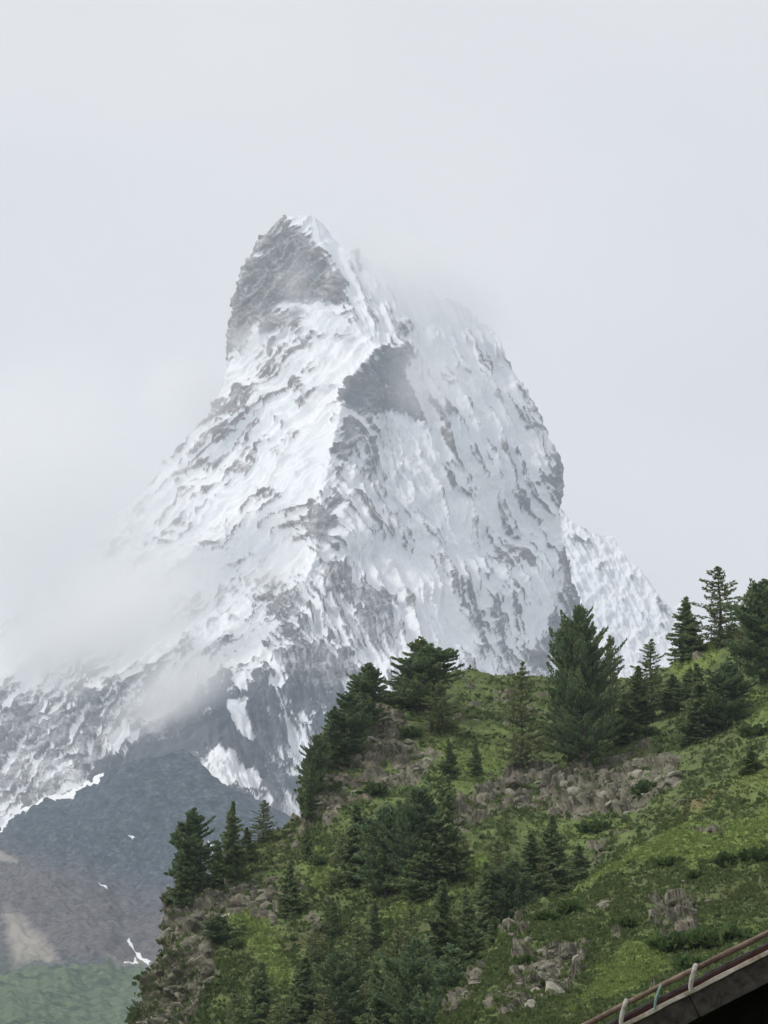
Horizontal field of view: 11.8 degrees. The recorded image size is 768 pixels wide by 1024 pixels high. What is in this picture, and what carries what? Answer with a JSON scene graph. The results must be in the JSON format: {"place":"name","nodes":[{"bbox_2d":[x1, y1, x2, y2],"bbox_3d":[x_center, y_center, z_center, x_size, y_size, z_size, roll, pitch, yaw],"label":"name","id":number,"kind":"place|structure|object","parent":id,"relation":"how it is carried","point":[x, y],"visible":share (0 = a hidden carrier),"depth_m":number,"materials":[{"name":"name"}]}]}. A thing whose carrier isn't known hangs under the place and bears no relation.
{"place":"outdoors","nodes":[
{"label":"outdoors","id":0,"kind":"place"},
{"bbox_2d":[0,749,290,1023],"bbox_3d":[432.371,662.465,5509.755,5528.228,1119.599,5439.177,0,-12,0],"label":"scree slope","id":1,"kind":"structure","parent":0,"point":[85,881],"depth_m":6314.86,"materials":[{"name":"grey stone"}]},
{"bbox_2d":[0,214,600,825],"bbox_3d":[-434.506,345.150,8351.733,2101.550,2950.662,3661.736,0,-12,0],"label":"mountain","id":2,"kind":"structure","parent":0,"point":[360,466],"depth_m":8915.51,"materials":[{"name":"white snow"}]},
{"bbox_2d":[0,0,767,641],"label":"sky","id":3,"kind":"structure","parent":0,"point":[587,179],"materials":[{"name":"white"}]},
{"bbox_2d":[129,627,767,1023],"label":"hillside","id":4,"kind":"structure","parent":0,"point":[371,761],"depth_m":586.52,"materials":[{"name":"green plant"}]},
{"bbox_2d":[166,842,197,907],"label":"spruce tree","id":5,"kind":"object","parent":4,"relation":"on","point":[180,896],"visible":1,"depth_m":557.46,"materials":[{"name":"green plant"}]},
{"bbox_2d":[163,807,224,896],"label":"stone pine","id":6,"kind":"object","parent":4,"relation":"on","point":[189,833],"visible":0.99,"depth_m":561.16,"materials":[{"name":"green plant"}]},
{"bbox_2d":[136,876,276,1023],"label":"rock outcrop","id":7,"kind":"object","parent":4,"relation":"on","point":[193,923],"visible":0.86,"depth_m":543.77,"materials":[{"name":"grey stone"}]},
{"bbox_2d":[205,840,230,887],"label":"spruce tree","id":8,"kind":"object","parent":4,"relation":"on","point":[221,868],"visible":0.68,"depth_m":567.86,"materials":[{"name":"green plant"}]},
{"bbox_2d":[196,915,241,944],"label":"shrub","id":9,"kind":"object","parent":4,"relation":"on","point":[219,927],"visible":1,"depth_m":534.36,"materials":[{"name":"green plant"}]},
{"bbox_2d":[222,989,246,1023],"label":"larch tree","id":10,"kind":"object","parent":4,"relation":"on","point":[234,1005],"visible":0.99,"depth_m":498.12,"materials":[{"name":"green plant"}]},
{"bbox_2d":[223,937,246,947],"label":"shrub","id":11,"kind":"object","parent":4,"relation":"on","point":[232,943],"visible":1,"depth_m":531.80,"materials":[{"name":"green plant"}]},
{"bbox_2d":[220,801,254,881],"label":"spruce tree","id":12,"kind":"object","parent":4,"relation":"on","point":[234,858],"visible":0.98,"depth_m":571.56,"materials":[{"name":"green plant"}]},
{"bbox_2d":[238,827,261,861],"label":"spruce tree","id":13,"kind":"object","parent":4,"relation":"on","point":[247,840],"visible":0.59,"depth_m":581.59,"materials":[{"name":"green plant"}]},
{"bbox_2d":[230,961,273,1023],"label":"spruce tree","id":14,"kind":"object","parent":4,"relation":"on","point":[260,1004],"visible":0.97,"depth_m":494.18,"materials":[{"name":"green plant"}]},
{"bbox_2d":[239,799,277,841],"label":"larch tree","id":15,"kind":"object","parent":4,"relation":"on","point":[262,826],"visible":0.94,"depth_m":593.08,"materials":[{"name":"green plant"}]},
{"bbox_2d":[263,998,295,1023],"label":"larch tree","id":16,"kind":"object","parent":4,"relation":"on","point":[276,1010],"visible":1,"depth_m":478.96,"materials":[{"name":"green plant"}]},
{"bbox_2d":[273,861,305,917],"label":"spruce tree","id":17,"kind":"object","parent":4,"relation":"on","point":[290,901],"visible":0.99,"depth_m":542.10,"materials":[{"name":"green plant"}]},
{"bbox_2d":[271,956,324,1023],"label":"spruce tree","id":18,"kind":"object","parent":4,"relation":"on","point":[304,1007],"visible":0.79,"depth_m":481.87,"materials":[{"name":"green plant"}]},
{"bbox_2d":[298,824,315,861],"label":"spruce tree","id":19,"kind":"object","parent":4,"relation":"on","point":[306,850],"visible":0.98,"depth_m":572.06,"materials":[{"name":"green plant"}]},
{"bbox_2d":[302,762,322,821],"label":"spruce tree","id":20,"kind":"object","parent":4,"relation":"on","point":[310,796],"visible":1,"depth_m":595.99,"materials":[{"name":"green plant"}]},
{"bbox_2d":[297,924,331,963],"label":"larch tree","id":21,"kind":"object","parent":4,"relation":"on","point":[313,947],"visible":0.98,"depth_m":514.56,"materials":[{"name":"green plant"}]},
{"bbox_2d":[296,733,333,793],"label":"stone pine","id":22,"kind":"object","parent":4,"relation":"on","point":[318,755],"visible":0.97,"depth_m":601.60,"materials":[{"name":"green plant"}]},
{"bbox_2d":[305,853,328,864],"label":"shrub","id":23,"kind":"object","parent":4,"relation":"on","point":[317,860],"visible":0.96,"depth_m":566.73,"materials":[{"name":"green plant"}]},
{"bbox_2d":[309,985,341,1023],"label":"larch tree","id":24,"kind":"object","parent":4,"relation":"on","point":[326,1010],"visible":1,"depth_m":464.52,"materials":[{"name":"green plant"}]},
{"bbox_2d":[319,898,341,941],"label":"spruce tree","id":25,"kind":"object","parent":4,"relation":"on","point":[331,927],"visible":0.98,"depth_m":523.08,"materials":[{"name":"green plant"}]},
{"bbox_2d":[297,948,371,1023],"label":"stone pine","id":26,"kind":"object","parent":4,"relation":"on","point":[344,983],"visible":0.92,"depth_m":470.57,"materials":[{"name":"green plant"}]},
{"bbox_2d":[323,833,349,885],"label":"larch tree","id":27,"kind":"object","parent":4,"relation":"on","point":[334,873],"visible":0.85,"depth_m":548.47,"materials":[{"name":"green plant"}]},
{"bbox_2d":[323,706,355,771],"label":"spruce tree","id":28,"kind":"object","parent":4,"relation":"on","point":[334,730],"visible":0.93,"depth_m":608.79,"materials":[{"name":"green plant"}]},
{"bbox_2d":[319,688,374,765],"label":"stone pine","id":29,"kind":"object","parent":4,"relation":"on","point":[353,724],"visible":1,"depth_m":610.20,"materials":[{"name":"green plant"}]},
{"bbox_2d":[317,916,381,1002],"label":"larch tree","id":30,"kind":"object","parent":4,"relation":"on","point":[356,943],"visible":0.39,"depth_m":480.71,"materials":[{"name":"green plant"}]},
{"bbox_2d":[336,804,380,886],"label":"spruce tree","id":31,"kind":"object","parent":4,"relation":"on","point":[351,864],"visible":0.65,"depth_m":544.96,"materials":[{"name":"green plant"}]},
{"bbox_2d":[336,662,399,725],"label":"stone pine","id":32,"kind":"object","parent":4,"relation":"on","point":[366,683],"visible":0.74,"depth_m":623.46,"materials":[{"name":"green plant"}]},
{"bbox_2d":[303,717,432,812],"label":"rock outcrop","id":33,"kind":"object","parent":4,"relation":"on","point":[383,735],"visible":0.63,"depth_m":609.52,"materials":[{"name":"grey stone"}]},
{"bbox_2d":[354,778,393,794],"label":"shrub","id":34,"kind":"object","parent":4,"relation":"on","point":[371,787],"visible":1,"depth_m":592.93,"materials":[{"name":"green plant"}]},
{"bbox_2d":[364,900,384,954],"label":"spruce tree","id":35,"kind":"object","parent":4,"relation":"on","point":[373,935],"visible":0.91,"depth_m":505.02,"materials":[{"name":"green plant"}]},
{"bbox_2d":[352,963,402,1023],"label":"spruce tree","id":36,"kind":"object","parent":4,"relation":"on","point":[378,1009],"visible":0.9,"depth_m":449.32,"materials":[{"name":"green plant"}]},
{"bbox_2d":[356,927,412,1017],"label":"larch tree","id":37,"kind":"object","parent":4,"relation":"on","point":[392,953],"visible":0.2,"depth_m":466.70,"materials":[{"name":"green plant"}]},
{"bbox_2d":[352,806,433,896],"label":"stone pine","id":38,"kind":"object","parent":4,"relation":"on","point":[377,851],"visible":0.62,"depth_m":532.57,"materials":[{"name":"green plant"}]},
{"bbox_2d":[380,665,419,709],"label":"spruce tree","id":39,"kind":"object","parent":4,"relation":"on","point":[397,702],"visible":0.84,"depth_m":638.35,"materials":[{"name":"green plant"}]},
{"bbox_2d":[367,937,442,1023],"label":"stone pine","id":40,"kind":"object","parent":4,"relation":"on","point":[411,981],"visible":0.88,"depth_m":444.98,"materials":[{"name":"green plant"}]},
{"bbox_2d":[397,724,423,736],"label":"shrub","id":41,"kind":"object","parent":4,"relation":"on","point":[408,731],"visible":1,"depth_m":621.68,"materials":[{"name":"green plant"}]},
{"bbox_2d":[392,897,430,959],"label":"larch tree","id":42,"kind":"object","parent":4,"relation":"on","point":[410,922],"visible":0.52,"depth_m":492.32,"materials":[{"name":"green plant"}]},
{"bbox_2d":[385,832,450,900],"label":"spruce tree","id":43,"kind":"object","parent":4,"relation":"on","point":[419,884],"visible":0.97,"depth_m":522.22,"materials":[{"name":"green plant"}]},
{"bbox_2d":[377,784,466,883],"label":"stone pine","id":44,"kind":"object","parent":4,"relation":"on","point":[411,812],"visible":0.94,"depth_m":527.17,"materials":[{"name":"green plant"}]},
{"bbox_2d":[382,636,464,712],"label":"stone pine","id":45,"kind":"object","parent":4,"relation":"on","point":[426,664],"visible":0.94,"depth_m":636.59,"materials":[{"name":"green plant"}]},
{"bbox_2d":[409,774,470,886],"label":"spruce tree","id":46,"kind":"object","parent":4,"relation":"on","point":[447,808],"visible":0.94,"depth_m":526.48,"materials":[{"name":"green plant"}]},
{"bbox_2d":[407,878,473,1012],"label":"spruce tree","id":47,"kind":"object","parent":4,"relation":"on","point":[444,930],"visible":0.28,"depth_m":456.86,"materials":[{"name":"green plant"}]},
{"bbox_2d":[416,680,465,733],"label":"larch tree","id":48,"kind":"object","parent":4,"relation":"on","point":[441,725],"visible":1,"depth_m":625.74,"materials":[{"name":"green plant"}]},
{"bbox_2d":[409,943,473,1023],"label":"stone pine","id":49,"kind":"object","parent":4,"relation":"on","point":[449,972],"visible":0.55,"depth_m":435.53,"materials":[{"name":"green plant"}]},
{"bbox_2d":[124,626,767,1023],"bbox_3d":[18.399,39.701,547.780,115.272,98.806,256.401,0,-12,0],"label":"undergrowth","id":50,"kind":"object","parent":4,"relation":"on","point":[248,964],"visible":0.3,"depth_m":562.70,"materials":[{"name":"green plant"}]},
{"bbox_2d":[438,739,462,779],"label":"spruce tree","id":51,"kind":"object","parent":4,"relation":"on","point":[447,766],"visible":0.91,"depth_m":593.90,"materials":[{"name":"green plant"}]},
{"bbox_2d":[430,819,477,883],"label":"spruce tree","id":52,"kind":"object","parent":4,"relation":"on","point":[462,854],"visible":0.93,"depth_m":525.04,"materials":[{"name":"green plant"}]},
{"bbox_2d":[456,895,489,971],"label":"spruce tree","id":53,"kind":"object","parent":4,"relation":"on","point":[468,916],"visible":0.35,"depth_m":462.44,"materials":[{"name":"green plant"}]},
{"bbox_2d":[464,738,485,775],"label":"spruce tree","id":54,"kind":"object","parent":4,"relation":"on","point":[474,762],"visible":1,"depth_m":598.14,"materials":[{"name":"green plant"}]},
{"bbox_2d":[468,861,506,937],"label":"spruce tree","id":55,"kind":"object","parent":4,"relation":"on","point":[487,903],"visible":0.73,"depth_m":489.35,"materials":[{"name":"green plant"}]},
{"bbox_2d":[478,916,498,956],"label":"spruce tree","id":56,"kind":"object","parent":4,"relation":"on","point":[493,925],"visible":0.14,"depth_m":468.12,"materials":[{"name":"green plant"}]},
{"bbox_2d":[473,838,528,913],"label":"larch tree","id":57,"kind":"object","parent":4,"relation":"on","point":[498,858],"visible":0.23,"depth_m":499.73,"materials":[{"name":"green plant"}]},
{"bbox_2d":[454,764,560,831],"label":"rock outcrop","id":58,"kind":"object","parent":4,"relation":"on","point":[554,769],"visible":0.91,"depth_m":594.01,"materials":[{"name":"grey stone"}]},
{"bbox_2d":[486,860,543,923],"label":"stone pine","id":59,"kind":"object","parent":4,"relation":"on","point":[510,884],"visible":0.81,"depth_m":490.53,"materials":[{"name":"green plant"}]},
{"bbox_2d":[491,660,545,769],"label":"larch tree","id":60,"kind":"object","parent":4,"relation":"on","point":[521,756],"visible":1,"depth_m":608.13,"materials":[{"name":"green plant"}]},
{"bbox_2d":[512,833,559,908],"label":"spruce tree","id":61,"kind":"object","parent":4,"relation":"on","point":[530,857],"visible":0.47,"depth_m":501.65,"materials":[{"name":"green plant"}]},
{"bbox_2d":[528,859,573,902],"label":"larch tree","id":62,"kind":"object","parent":4,"relation":"on","point":[540,865],"visible":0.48,"depth_m":500.36,"materials":[{"name":"green plant"}]},
{"bbox_2d":[538,814,586,895],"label":"spruce tree","id":63,"kind":"object","parent":4,"relation":"on","point":[554,849],"visible":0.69,"depth_m":509.01,"materials":[{"name":"green plant"}]},
{"bbox_2d":[539,681,608,762],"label":"stone pine","id":64,"kind":"object","parent":4,"relation":"on","point":[553,695],"visible":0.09,"depth_m":614.31,"materials":[{"name":"green plant"}]},
{"bbox_2d":[567,846,592,890],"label":"spruce tree","id":65,"kind":"object","parent":4,"relation":"on","point":[579,861],"visible":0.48,"depth_m":516.82,"materials":[{"name":"green plant"}]},
{"bbox_2d":[545,604,626,767],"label":"stone pine","id":66,"kind":"object","parent":4,"relation":"on","point":[575,652],"visible":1,"depth_m":606.44,"materials":[{"name":"green plant"}]},
{"bbox_2d":[574,818,612,833],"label":"shrub","id":67,"kind":"object","parent":4,"relation":"on","point":[595,825],"visible":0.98,"depth_m":561.32,"materials":[{"name":"green plant"}]},
{"bbox_2d":[595,634,633,732],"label":"larch tree","id":68,"kind":"object","parent":4,"relation":"on","point":[611,675],"visible":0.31,"depth_m":629.14,"materials":[{"name":"green plant"}]},
{"bbox_2d":[559,755,681,816],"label":"rock outcrop","id":69,"kind":"object","parent":4,"relation":"on","point":[637,773],"visible":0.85,"depth_m":585.89,"materials":[{"name":"grey stone"}]},
{"bbox_2d":[601,694,639,744],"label":"spruce tree","id":70,"kind":"object","parent":4,"relation":"on","point":[627,729],"visible":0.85,"depth_m":619.42,"materials":[{"name":"green plant"}]},
{"bbox_2d":[627,778,656,794],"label":"shrub","id":71,"kind":"object","parent":4,"relation":"on","point":[641,786],"visible":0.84,"depth_m":577.61,"materials":[{"name":"green plant"}]},
{"bbox_2d":[623,665,662,723],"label":"spruce tree","id":72,"kind":"object","parent":4,"relation":"on","point":[640,696],"visible":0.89,"depth_m":631.64,"materials":[{"name":"green plant"}]},
{"bbox_2d":[624,639,667,702],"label":"larch tree","id":73,"kind":"object","parent":4,"relation":"on","point":[654,677],"visible":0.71,"depth_m":647.74,"materials":[{"name":"green plant"}]},
{"bbox_2d":[632,724,661,736],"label":"shrub","id":74,"kind":"object","parent":4,"relation":"on","point":[646,730],"visible":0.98,"depth_m":616.88,"materials":[{"name":"green plant"}]},
{"bbox_2d":[655,674,681,711],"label":"spruce tree","id":75,"kind":"object","parent":4,"relation":"on","point":[666,695],"visible":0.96,"depth_m":635.30,"materials":[{"name":"green plant"}]},
{"bbox_2d":[669,668,693,708],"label":"spruce tree","id":76,"kind":"object","parent":4,"relation":"on","point":[684,692],"visible":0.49,"depth_m":632.53,"materials":[{"name":"green plant"}]},
{"bbox_2d":[665,596,706,660],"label":"spruce tree","id":77,"kind":"object","parent":4,"relation":"on","point":[686,642],"visible":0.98,"depth_m":665.85,"materials":[{"name":"green plant"}]},
{"bbox_2d":[672,703,714,744],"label":"spruce tree","id":78,"kind":"object","parent":4,"relation":"on","point":[689,730],"visible":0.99,"depth_m":597.66,"materials":[{"name":"green plant"}]},
{"bbox_2d":[677,663,724,737],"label":"spruce tree","id":79,"kind":"object","parent":4,"relation":"on","point":[697,691],"visible":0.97,"depth_m":600.96,"materials":[{"name":"green plant"}]},
{"bbox_2d":[681,566,741,648],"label":"larch tree","id":80,"kind":"object","parent":4,"relation":"on","point":[720,632],"visible":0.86,"depth_m":660.91,"materials":[{"name":"green plant"}]},
{"bbox_2d":[696,661,759,728],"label":"stone pine","id":81,"kind":"object","parent":4,"relation":"on","point":[727,682],"visible":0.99,"depth_m":597.86,"materials":[{"name":"green plant"}]},
{"bbox_2d":[721,578,767,685],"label":"stone pine","id":82,"kind":"object","parent":4,"relation":"on","point":[752,617],"visible":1,"depth_m":615.40,"materials":[{"name":"green plant"}]},
{"bbox_2d":[739,578,755,661],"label":"larch tree","id":83,"kind":"object","parent":4,"relation":"on","point":[748,590],"visible":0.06,"depth_m":638.45,"materials":[{"name":"green plant"}]},
{"bbox_2d":[738,722,767,737],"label":"shrub","id":84,"kind":"object","parent":4,"relation":"on","point":[745,730],"visible":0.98,"depth_m":578.77,"materials":[{"name":"green plant"}]},
{"bbox_2d":[439,759,767,1023],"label":"grassy shoulder","id":85,"kind":"object","parent":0,"point":[488,1002],"visible":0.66,"depth_m":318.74,"materials":[{"name":"green plant"}]},
{"bbox_2d":[453,977,481,1010],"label":"rock outcrop","id":86,"kind":"object","parent":85,"relation":"on","point":[473,980],"visible":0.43,"depth_m":302.81,"materials":[{"name":"grey stone"}]},
{"bbox_2d":[513,951,537,964],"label":"shrub","id":87,"kind":"object","parent":85,"relation":"on","point":[527,957],"visible":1,"depth_m":304.95,"materials":[{"name":"green plant"}]},
{"bbox_2d":[496,945,587,1010],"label":"rock outcrop","id":88,"kind":"object","parent":85,"relation":"on","point":[550,984],"visible":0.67,"depth_m":288.59,"materials":[{"name":"grey stone"}]},
{"bbox_2d":[531,909,563,920],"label":"shrub","id":89,"kind":"object","parent":85,"relation":"on","point":[544,914],"visible":0.89,"depth_m":330.60,"materials":[{"name":"green plant"}]},
{"bbox_2d":[553,899,586,913],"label":"shrub","id":90,"kind":"object","parent":85,"relation":"on","point":[566,906],"visible":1,"depth_m":332.08,"materials":[{"name":"green plant"}]},
{"bbox_2d":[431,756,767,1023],"bbox_3d":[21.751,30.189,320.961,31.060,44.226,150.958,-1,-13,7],"label":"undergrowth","id":91,"kind":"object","parent":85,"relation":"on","point":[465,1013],"visible":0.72,"depth_m":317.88,"materials":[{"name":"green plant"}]},
{"bbox_2d":[611,916,636,927],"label":"shrub","id":92,"kind":"object","parent":85,"relation":"on","point":[626,921],"visible":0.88,"depth_m":318.38,"materials":[{"name":"green plant"}]},
{"bbox_2d":[651,855,680,865],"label":"shrub","id":93,"kind":"object","parent":85,"relation":"on","point":[669,860],"visible":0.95,"depth_m":348.73,"materials":[{"name":"green plant"}]},
{"bbox_2d":[644,929,697,952],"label":"shrub","id":94,"kind":"object","parent":85,"relation":"on","point":[673,941],"visible":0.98,"depth_m":300.22,"materials":[{"name":"green plant"}]},
{"bbox_2d":[660,898,711,932],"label":"rock outcrop","id":95,"kind":"object","parent":85,"relation":"on","point":[673,902],"visible":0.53,"depth_m":318.35,"materials":[{"name":"grey stone"}]},
{"bbox_2d":[668,953,709,969],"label":"shrub","id":96,"kind":"object","parent":85,"relation":"on","point":[685,961],"visible":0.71,"depth_m":286.96,"materials":[{"name":"green plant"}]},
{"bbox_2d":[683,869,703,878],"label":"shrub","id":97,"kind":"object","parent":85,"relation":"on","point":[696,873],"visible":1,"depth_m":336.79,"materials":[{"name":"green plant"}]},
{"bbox_2d":[684,924,730,949],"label":"shrub","id":98,"kind":"object","parent":85,"relation":"on","point":[703,936],"visible":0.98,"depth_m":299.46,"materials":[{"name":"green plant"}]},
{"bbox_2d":[711,847,740,865],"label":"shrub","id":99,"kind":"object","parent":85,"relation":"on","point":[724,855],"visible":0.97,"depth_m":341.13,"materials":[{"name":"green plant"}]},
{"bbox_2d":[717,922,753,939],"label":"shrub","id":100,"kind":"object","parent":85,"relation":"on","point":[732,931],"visible":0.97,"depth_m":300.77,"materials":[{"name":"green plant"}]},
{"bbox_2d":[734,846,767,861],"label":"shrub","id":101,"kind":"object","parent":85,"relation":"on","point":[759,855],"visible":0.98,"depth_m":340.18,"materials":[{"name":"green plant"}]},
{"bbox_2d":[736,746,766,774],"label":"spruce tree","id":102,"kind":"object","parent":85,"relation":"on","point":[750,764],"visible":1,"depth_m":386.67,"materials":[{"name":"green plant"}]},
{"bbox_2d":[559,508,707,678],"bbox_3d":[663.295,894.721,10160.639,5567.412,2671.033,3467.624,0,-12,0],"label":"mountain ridge","id":103,"kind":"structure","parent":0,"point":[612,584],"depth_m":10878.18,"materials":[{"name":"white snow"}]},
{"bbox_2d":[582,930,767,1023],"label":"railing","id":104,"kind":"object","parent":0,"point":[734,991],"depth_m":21.92,"materials":[{"name":"metal"}]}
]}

